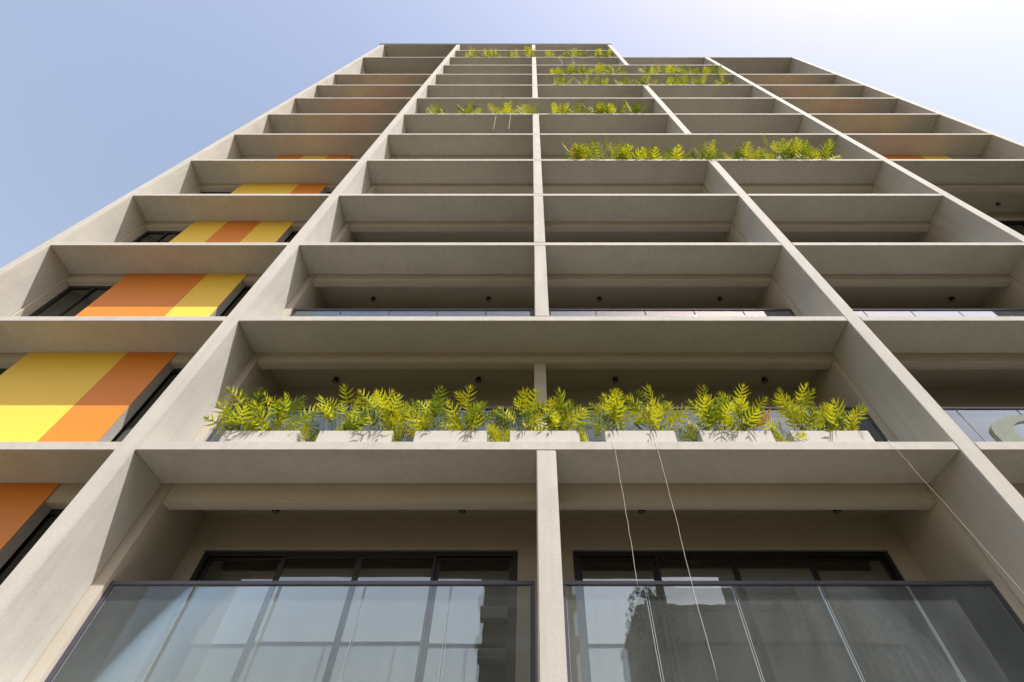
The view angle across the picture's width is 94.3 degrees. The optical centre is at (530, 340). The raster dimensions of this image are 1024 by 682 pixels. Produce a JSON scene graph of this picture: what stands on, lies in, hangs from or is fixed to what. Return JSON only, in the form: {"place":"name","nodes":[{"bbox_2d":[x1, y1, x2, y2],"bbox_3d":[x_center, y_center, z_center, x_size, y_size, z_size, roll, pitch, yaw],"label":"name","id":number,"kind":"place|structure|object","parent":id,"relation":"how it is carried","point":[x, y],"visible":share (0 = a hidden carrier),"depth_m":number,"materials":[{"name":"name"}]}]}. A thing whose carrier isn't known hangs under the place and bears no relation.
{"place":"outdoors","nodes":[
{"label":"outdoors","id":0,"kind":"place"},
{"bbox_2d":[0,0,1023,267],"label":"sky","id":1,"kind":"structure","parent":0,"point":[99,99],"materials":[{"name":"blue"}]},
{"bbox_2d":[988,415,1023,441],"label":"curved ornament","id":2,"kind":"object","parent":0,"point":[1001,430],"visible":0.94,"depth_m":7.44,"materials":[{"name":"grey ceramic"}]},
{"bbox_3d":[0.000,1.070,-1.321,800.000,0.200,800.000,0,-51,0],"label":"ground","id":3,"kind":"structure","parent":0,"visible":0},
{"bbox_2d":[0,44,1023,681],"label":"apartment building","id":4,"kind":"structure","parent":3,"relation":"on","point":[146,534],"depth_m":9.66,"materials":[{"name":"concrete"}]},
{"bbox_2d":[0,509,64,584],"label":"window","id":5,"kind":"structure","parent":4,"relation":"in","point":[38,532],"depth_m":6.78,"materials":[{"name":"black glass"}]},
{"bbox_2d":[0,369,182,441],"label":"window","id":6,"kind":"structure","parent":4,"relation":"in","point":[174,373],"depth_m":8.88,"materials":[{"name":"black glass"}]},
{"bbox_2d":[29,286,252,316],"bbox_3d":[-8.873,-0.566,11.074,5.628,2.530,0.080,0,-51,0],"label":"window","id":7,"kind":"structure","parent":4,"relation":"in","point":[74,299],"depth_m":11.56,"materials":[{"name":"black glass"}]},
{"bbox_2d":[132,231,298,242],"bbox_3d":[-8.873,-2.517,13.483,5.628,2.530,0.080,0,-51,0],"label":"window","id":8,"kind":"structure","parent":4,"relation":"in","point":[149,236],"depth_m":14.24,"materials":[{"name":"black glass"}]},
{"bbox_2d":[219,431,304,441],"bbox_3d":[-4.115,1.621,7.263,1.153,0.345,0.360,0,-51,0],"label":"planter","id":9,"kind":"object","parent":4,"relation":"on","point":[256,436],"visible":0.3,"depth_m":7.19,"materials":[{"name":"white concrete"}]},
{"bbox_2d":[202,385,270,434],"bbox_3d":[-4.567,1.166,7.620,1.002,0.869,0.903,38,-60,-26],"label":"leafy plant","id":10,"kind":"object","parent":9,"relation":"on","point":[232,421],"visible":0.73,"depth_m":7.50,"materials":[{"name":"green plant"}]},
{"bbox_2d":[247,392,320,431],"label":"leafy plant","id":11,"kind":"object","parent":9,"relation":"on","point":[280,413],"visible":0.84,"depth_m":7.54,"materials":[{"name":"green plant"}]},
{"bbox_2d":[200,192,331,193],"bbox_3d":[-8.873,-4.468,15.892,5.628,2.530,0.080,0,-51,0],"label":"window","id":12,"kind":"structure","parent":4,"relation":"in","point":[201,192],"depth_m":16.81,"materials":[{"name":"black glass"}]},
{"bbox_2d":[288,423,321,441],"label":"leafy plant","id":13,"kind":"object","parent":4,"relation":"on","point":[314,436],"visible":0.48,"depth_m":7.26,"materials":[{"name":"green plant"}]},
{"bbox_2d":[135,551,517,681],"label":"sliding door","id":14,"kind":"structure","parent":4,"relation":"in","point":[207,559],"depth_m":7.35,"materials":[{"name":"grey metal"}]},
{"bbox_2d":[333,377,338,382],"bbox_3d":[-4.177,0.833,10.174,0.110,0.110,0.109,0,-51,0],"label":"ceiling spotlight","id":15,"kind":"object","parent":4,"relation":"attached to","point":[335,379],"visible":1,"depth_m":10.14,"materials":[{"name":"black metal"}]},
{"bbox_2d":[315,431,394,441],"bbox_3d":[-2.674,1.621,7.263,1.127,0.345,0.360,0,-51,0],"label":"planter","id":16,"kind":"object","parent":4,"relation":"on","point":[351,436],"visible":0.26,"depth_m":7.19,"materials":[{"name":"white concrete"}]},
{"bbox_2d":[315,384,374,430],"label":"leafy plant","id":17,"kind":"object","parent":16,"relation":"on","point":[351,425],"visible":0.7,"depth_m":7.56,"materials":[{"name":"green plant"}]},
{"bbox_2d":[348,387,424,433],"bbox_3d":[-2.227,1.111,7.649,1.169,0.984,0.884,31,-57,-23],"label":"leafy plant","id":18,"kind":"object","parent":16,"relation":"on","point":[393,412],"visible":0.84,"depth_m":7.52,"materials":[{"name":"green plant"}]},
{"bbox_2d":[383,424,419,441],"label":"leafy plant","id":19,"kind":"object","parent":4,"relation":"on","point":[396,437],"visible":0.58,"depth_m":7.34,"materials":[{"name":"green plant"}]},
{"bbox_2d":[426,104,444,113],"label":"leafy plant","id":20,"kind":"object","parent":4,"relation":"on","point":[438,109],"visible":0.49,"depth_m":21.48,"materials":[{"name":"green plant"}]},
{"bbox_2d":[413,431,487,441],"bbox_3d":[-1.219,1.621,7.263,1.101,0.345,0.360,0,-51,0],"label":"planter","id":21,"kind":"object","parent":4,"relation":"on","point":[450,436],"visible":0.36,"depth_m":7.19,"materials":[{"name":"white concrete"}]},
{"bbox_2d":[395,385,465,437],"bbox_3d":[-1.655,1.170,7.624,1.192,0.897,0.841,0,-51,0],"label":"leafy plant","id":22,"kind":"object","parent":21,"relation":"in","point":[435,407],"visible":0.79,"depth_m":7.52,"materials":[{"name":"green plant"}]},
{"bbox_2d":[442,384,498,441],"bbox_3d":[-0.986,1.241,7.633,1.010,0.794,0.884,-14,-52,11],"label":"leafy plant","id":23,"kind":"object","parent":21,"relation":"on","point":[471,419],"visible":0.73,"depth_m":7.49,"materials":[{"name":"green plant"}]},
{"bbox_2d":[454,98,482,113],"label":"leafy plant","id":24,"kind":"object","parent":4,"relation":"on","point":[468,110],"visible":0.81,"depth_m":21.58,"materials":[{"name":"green plant"}]},
{"bbox_2d":[465,47,478,56],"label":"leafy plant","id":25,"kind":"object","parent":4,"relation":"on","point":[471,54],"visible":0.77,"depth_m":33.49,"materials":[{"name":"green plant"}]},
{"bbox_2d":[481,48,493,56],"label":"leafy plant","id":26,"kind":"object","parent":4,"relation":"on","point":[485,52],"visible":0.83,"depth_m":33.73,"materials":[{"name":"green plant"}]},
{"bbox_2d":[489,49,500,56],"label":"leafy plant","id":27,"kind":"object","parent":4,"relation":"on","point":[498,54],"visible":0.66,"depth_m":33.65,"materials":[{"name":"green plant"}]},
{"bbox_2d":[485,423,515,441],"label":"leafy plant","id":28,"kind":"object","parent":4,"relation":"on","point":[492,432],"visible":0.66,"depth_m":7.30,"materials":[{"name":"green plant"}]},
{"bbox_2d":[488,95,518,113],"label":"leafy plant","id":29,"kind":"object","parent":4,"relation":"on","point":[506,108],"visible":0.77,"depth_m":21.60,"materials":[{"name":"green plant"}]},
{"bbox_2d":[506,49,517,56],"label":"leafy plant","id":30,"kind":"object","parent":4,"relation":"on","point":[512,53],"visible":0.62,"depth_m":33.50,"materials":[{"name":"green plant"}]},
{"bbox_2d":[515,104,539,113],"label":"leafy plant","id":31,"kind":"object","parent":4,"relation":"on","point":[533,111],"visible":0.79,"depth_m":21.66,"materials":[{"name":"green plant"}]},
{"bbox_2d":[523,44,537,56],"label":"leafy plant","id":32,"kind":"object","parent":4,"relation":"on","point":[528,53],"visible":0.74,"depth_m":33.72,"materials":[{"name":"green plant"}]},
{"bbox_2d":[509,431,579,441],"bbox_3d":[0.210,1.621,7.263,1.062,0.345,0.360,0,-51,0],"label":"planter","id":33,"kind":"object","parent":4,"relation":"on","point":[544,436],"visible":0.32,"depth_m":7.19,"materials":[{"name":"white concrete"}]},
{"bbox_2d":[488,386,556,440],"bbox_3d":[-0.102,1.272,7.642,1.124,0.846,0.828,-26,-55,19],"label":"leafy plant","id":34,"kind":"object","parent":33,"relation":"on","point":[521,409],"visible":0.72,"depth_m":7.57,"materials":[{"name":"green plant"}]},
{"bbox_2d":[527,386,593,430],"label":"leafy plant","id":35,"kind":"object","parent":33,"relation":"on","point":[560,418],"visible":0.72,"depth_m":7.52,"materials":[{"name":"green plant"}]},
{"bbox_2d":[545,49,562,56],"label":"leafy plant","id":36,"kind":"object","parent":4,"relation":"on","point":[550,53],"visible":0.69,"depth_m":33.63,"materials":[{"name":"green plant"}]},
{"bbox_2d":[550,66,567,73],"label":"leafy plant","id":37,"kind":"object","parent":4,"relation":"on","point":[558,70],"visible":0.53,"depth_m":28.76,"materials":[{"name":"green plant"}]},
{"bbox_2d":[551,102,572,113],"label":"leafy plant","id":38,"kind":"object","parent":4,"relation":"on","point":[557,110],"visible":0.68,"depth_m":21.50,"materials":[{"name":"green plant"}]},
{"bbox_2d":[551,74,574,84],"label":"leafy plant","id":39,"kind":"object","parent":4,"relation":"on","point":[561,81],"visible":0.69,"depth_m":26.36,"materials":[{"name":"green plant"}]},
{"bbox_2d":[563,62,577,73],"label":"leafy plant","id":40,"kind":"object","parent":4,"relation":"on","point":[570,69],"visible":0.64,"depth_m":28.78,"materials":[{"name":"green plant"}]},
{"bbox_2d":[564,47,580,56],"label":"leafy plant","id":41,"kind":"object","parent":4,"relation":"on","point":[570,54],"visible":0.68,"depth_m":33.74,"materials":[{"name":"green plant"}]},
{"bbox_2d":[563,99,587,113],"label":"leafy plant","id":42,"kind":"object","parent":4,"relation":"on","point":[576,108],"visible":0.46,"depth_m":21.77,"materials":[{"name":"green plant"}]},
{"bbox_2d":[561,141,589,158],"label":"leafy plant","id":43,"kind":"object","parent":4,"relation":"on","point":[577,150],"visible":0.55,"depth_m":16.80,"materials":[{"name":"green plant"}]},
{"bbox_2d":[574,49,587,56],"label":"leafy plant","id":44,"kind":"object","parent":4,"relation":"on","point":[582,54],"visible":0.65,"depth_m":33.73,"materials":[{"name":"green plant"}]},
{"bbox_2d":[575,65,593,73],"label":"leafy plant","id":45,"kind":"object","parent":4,"relation":"on","point":[581,71],"visible":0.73,"depth_m":28.90,"materials":[{"name":"green plant"}]},
{"bbox_2d":[573,75,597,84],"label":"leafy plant","id":46,"kind":"object","parent":4,"relation":"on","point":[587,83],"visible":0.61,"depth_m":26.34,"materials":[{"name":"green plant"}]},
{"bbox_2d":[574,424,601,441],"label":"leafy plant","id":47,"kind":"object","parent":4,"relation":"on","point":[583,433],"visible":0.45,"depth_m":7.26,"materials":[{"name":"green plant"}]},
{"bbox_2d":[571,140,609,158],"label":"leafy plant","id":48,"kind":"object","parent":4,"relation":"on","point":[590,150],"visible":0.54,"depth_m":16.72,"materials":[{"name":"green plant"}]},
{"bbox_2d":[579,100,608,113],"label":"leafy plant","id":49,"kind":"object","parent":4,"relation":"on","point":[596,110],"visible":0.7,"depth_m":21.52,"materials":[{"name":"green plant"}]},
{"bbox_2d":[591,48,603,56],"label":"leafy plant","id":50,"kind":"object","parent":4,"relation":"on","point":[597,53],"visible":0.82,"depth_m":33.52,"materials":[{"name":"green plant"}]},
{"bbox_2d":[590,63,610,73],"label":"leafy plant","id":51,"kind":"object","parent":4,"relation":"on","point":[599,70],"visible":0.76,"depth_m":28.75,"materials":[{"name":"green plant"}]},
{"bbox_2d":[591,76,612,84],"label":"leafy plant","id":52,"kind":"object","parent":4,"relation":"on","point":[602,81],"visible":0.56,"depth_m":26.39,"materials":[{"name":"green plant"}]},
{"bbox_2d":[599,48,611,56],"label":"leafy plant","id":53,"kind":"object","parent":4,"relation":"on","point":[607,54],"visible":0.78,"depth_m":33.57,"materials":[{"name":"green plant"}]},
{"bbox_2d":[596,102,625,113],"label":"leafy plant","id":54,"kind":"object","parent":4,"relation":"on","point":[612,109],"visible":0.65,"depth_m":21.52,"materials":[{"name":"green plant"}]},
{"bbox_2d":[591,135,633,158],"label":"leafy plant","id":55,"kind":"object","parent":4,"relation":"on","point":[617,151],"visible":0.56,"depth_m":16.78,"materials":[{"name":"green plant"}]},
{"bbox_2d":[605,62,626,73],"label":"leafy plant","id":56,"kind":"object","parent":4,"relation":"on","point":[611,68],"visible":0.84,"depth_m":28.77,"materials":[{"name":"green plant"}]},
{"bbox_2d":[613,440,637,585],"bbox_3d":[1.201,2.196,6.183,0.018,2.102,0.278,0,-51,0],"label":"hanging cord","id":57,"kind":"object","parent":4,"relation":"hanging from","point":[626,516],"visible":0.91,"depth_m":5.96,"materials":[{"name":"grey"}]},
{"bbox_2d":[610,143,644,158],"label":"leafy plant","id":58,"kind":"object","parent":4,"relation":"on","point":[625,152],"visible":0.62,"depth_m":16.61,"materials":[{"name":"green plant"}]},
{"bbox_2d":[614,76,640,84],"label":"leafy plant","id":59,"kind":"object","parent":4,"relation":"on","point":[624,80],"visible":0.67,"depth_m":26.46,"materials":[{"name":"green plant"}]},
{"bbox_2d":[623,100,647,113],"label":"leafy plant","id":60,"kind":"object","parent":4,"relation":"on","point":[633,111],"visible":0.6,"depth_m":21.67,"materials":[{"name":"green plant"}]},
{"bbox_2d":[603,431,676,441],"bbox_3d":[1.664,1.621,7.263,1.075,0.345,0.360,0,-51,0],"label":"planter","id":61,"kind":"object","parent":4,"relation":"on","point":[640,436],"visible":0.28,"depth_m":7.19,"materials":[{"name":"white concrete"}]},
{"bbox_2d":[578,387,651,432],"bbox_3d":[1.463,1.238,7.706,1.283,0.911,0.773,24,-55,-18],"label":"leafy plant","id":62,"kind":"object","parent":61,"relation":"in","point":[614,405],"visible":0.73,"depth_m":7.54,"materials":[{"name":"green plant"}]},
{"bbox_2d":[624,384,690,431],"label":"leafy plant","id":63,"kind":"object","parent":61,"relation":"on","point":[652,416],"visible":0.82,"depth_m":7.62,"materials":[{"name":"green plant"}]},
{"bbox_2d":[637,64,654,73],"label":"leafy plant","id":64,"kind":"object","parent":4,"relation":"on","point":[644,72],"visible":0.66,"depth_m":28.87,"materials":[{"name":"green plant"}]},
{"bbox_2d":[636,74,657,84],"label":"leafy plant","id":65,"kind":"object","parent":4,"relation":"on","point":[643,80],"visible":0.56,"depth_m":26.51,"materials":[{"name":"green plant"}]},
{"bbox_2d":[638,145,671,159],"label":"leafy plant","id":66,"kind":"object","parent":4,"relation":"on","point":[650,155],"visible":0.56,"depth_m":16.62,"materials":[{"name":"green plant"}]},
{"bbox_2d":[653,64,676,73],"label":"leafy plant","id":67,"kind":"object","parent":4,"relation":"on","point":[663,70],"visible":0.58,"depth_m":28.78,"materials":[{"name":"green plant"}]},
{"bbox_2d":[660,76,679,84],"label":"leafy plant","id":68,"kind":"object","parent":4,"relation":"on","point":[668,82],"visible":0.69,"depth_m":26.39,"materials":[{"name":"green plant"}]},
{"bbox_2d":[665,64,682,73],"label":"leafy plant","id":69,"kind":"object","parent":4,"relation":"on","point":[672,68],"visible":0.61,"depth_m":28.88,"materials":[{"name":"green plant"}]},
{"bbox_2d":[665,144,690,158],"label":"leafy plant","id":70,"kind":"object","parent":4,"relation":"on","point":[675,156],"visible":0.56,"depth_m":16.59,"materials":[{"name":"green plant"}]},
{"bbox_2d":[668,74,692,84],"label":"leafy plant","id":71,"kind":"object","parent":4,"relation":"on","point":[682,81],"visible":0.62,"depth_m":26.43,"materials":[{"name":"green plant"}]},
{"bbox_2d":[655,441,717,680],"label":"hanging cord","id":72,"kind":"object","parent":4,"relation":"hanging from","point":[687,566],"visible":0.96,"depth_m":5.41,"materials":[{"name":"grey"}]},
{"bbox_2d":[676,423,698,441],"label":"leafy plant","id":73,"kind":"object","parent":4,"relation":"on","point":[689,434],"visible":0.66,"depth_m":7.27,"materials":[{"name":"green plant"}]},
{"bbox_2d":[674,65,700,73],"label":"leafy plant","id":74,"kind":"object","parent":4,"relation":"on","point":[687,71],"visible":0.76,"depth_m":28.78,"materials":[{"name":"green plant"}]},
{"bbox_2d":[690,74,706,84],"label":"leafy plant","id":75,"kind":"object","parent":4,"relation":"on","point":[699,82],"visible":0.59,"depth_m":26.36,"materials":[{"name":"green plant"}]},
{"bbox_2d":[695,66,711,73],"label":"leafy plant","id":76,"kind":"object","parent":4,"relation":"on","point":[707,71],"visible":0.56,"depth_m":28.75,"materials":[{"name":"green plant"}]},
{"bbox_2d":[688,139,723,158],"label":"leafy plant","id":77,"kind":"object","parent":4,"relation":"on","point":[709,154],"visible":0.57,"depth_m":16.70,"materials":[{"name":"green plant"}]},
{"bbox_2d":[702,65,726,73],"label":"leafy plant","id":78,"kind":"object","parent":4,"relation":"on","point":[717,71],"visible":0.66,"depth_m":28.78,"materials":[{"name":"green plant"}]},
{"bbox_2d":[712,75,731,84],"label":"leafy plant","id":79,"kind":"object","parent":4,"relation":"on","point":[722,81],"visible":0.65,"depth_m":26.39,"materials":[{"name":"green plant"}]},
{"bbox_2d":[697,431,775,441],"bbox_3d":[3.132,1.621,7.263,1.101,0.345,0.360,0,-51,0],"label":"planter","id":80,"kind":"object","parent":4,"relation":"on","point":[734,436],"visible":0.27,"depth_m":7.19,"materials":[{"name":"white concrete"}]},
{"bbox_2d":[678,384,759,430],"bbox_3d":[2.991,1.096,7.606,1.079,0.937,0.915,29,-57,-22],"label":"leafy plant","id":81,"kind":"object","parent":80,"relation":"on","point":[711,418],"visible":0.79,"depth_m":7.50,"materials":[{"name":"green plant"}]},
{"bbox_2d":[712,383,771,430],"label":"leafy plant","id":82,"kind":"object","parent":80,"relation":"on","point":[753,419],"visible":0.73,"depth_m":7.45,"materials":[{"name":"green plant"}]},
{"bbox_2d":[723,141,756,158],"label":"leafy plant","id":83,"kind":"object","parent":4,"relation":"on","point":[740,152],"visible":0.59,"depth_m":16.76,"materials":[{"name":"green plant"}]},
{"bbox_2d":[748,147,774,158],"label":"leafy plant","id":84,"kind":"object","parent":4,"relation":"on","point":[760,155],"visible":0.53,"depth_m":16.75,"materials":[{"name":"green plant"}]},
{"bbox_2d":[761,377,767,382],"bbox_3d":[5.018,0.833,10.174,0.110,0.110,0.109,0,-51,0],"label":"ceiling spotlight","id":85,"kind":"object","parent":4,"relation":"attached to","point":[764,379],"visible":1,"depth_m":10.13,"materials":[{"name":"black metal"}]},
{"bbox_2d":[573,551,963,681],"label":"sliding door","id":86,"kind":"structure","parent":4,"relation":"in","point":[881,562],"depth_m":7.44,"materials":[{"name":"grey metal"}]},
{"bbox_2d":[761,134,798,158],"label":"leafy plant","id":87,"kind":"object","parent":4,"relation":"on","point":[774,146],"visible":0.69,"depth_m":16.87,"materials":[{"name":"green plant"}]},
{"bbox_2d":[769,420,809,441],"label":"leafy plant","id":88,"kind":"object","parent":4,"relation":"on","point":[778,438],"visible":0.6,"depth_m":7.27,"materials":[{"name":"green plant"}]},
{"bbox_2d":[783,137,817,158],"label":"leafy plant","id":89,"kind":"object","parent":4,"relation":"on","point":[796,152],"visible":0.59,"depth_m":16.81,"materials":[{"name":"green plant"}]},
{"bbox_2d":[801,138,840,158],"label":"leafy plant","id":90,"kind":"object","parent":4,"relation":"on","point":[826,149],"visible":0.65,"depth_m":16.71,"materials":[{"name":"green plant"}]},
{"bbox_2d":[785,431,874,441],"bbox_3d":[4.574,1.621,7.263,1.206,0.345,0.360,0,-51,0],"label":"planter","id":91,"kind":"object","parent":4,"relation":"on","point":[839,436],"visible":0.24,"depth_m":7.19,"materials":[{"name":"white concrete"}]},
{"bbox_2d":[760,383,838,433],"bbox_3d":[4.298,1.222,7.713,1.076,0.943,1.008,34,-58,-24],"label":"leafy plant","id":92,"kind":"object","parent":91,"relation":"on","point":[798,417],"visible":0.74,"depth_m":7.63,"materials":[{"name":"green plant"}]},
{"bbox_2d":[810,397,868,430],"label":"leafy plant","id":93,"kind":"object","parent":91,"relation":"on","point":[828,411],"visible":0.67,"depth_m":7.53,"materials":[{"name":"green plant"}]},
{"bbox_2d":[887,440,1021,590],"bbox_3d":[5.287,2.308,5.939,0.397,2.622,0.192,-37,-60,26],"label":"hanging cord","id":94,"kind":"object","parent":4,"relation":"hanging from","point":[958,519],"visible":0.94,"depth_m":5.93,"materials":[{"name":"grey"}]},
{"bbox_2d":[998,221,1023,235],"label":"sliding door","id":95,"kind":"structure","parent":4,"relation":"in","point":[1018,226],"depth_m":17.05,"materials":[{"name":"black glass"}]}
]}

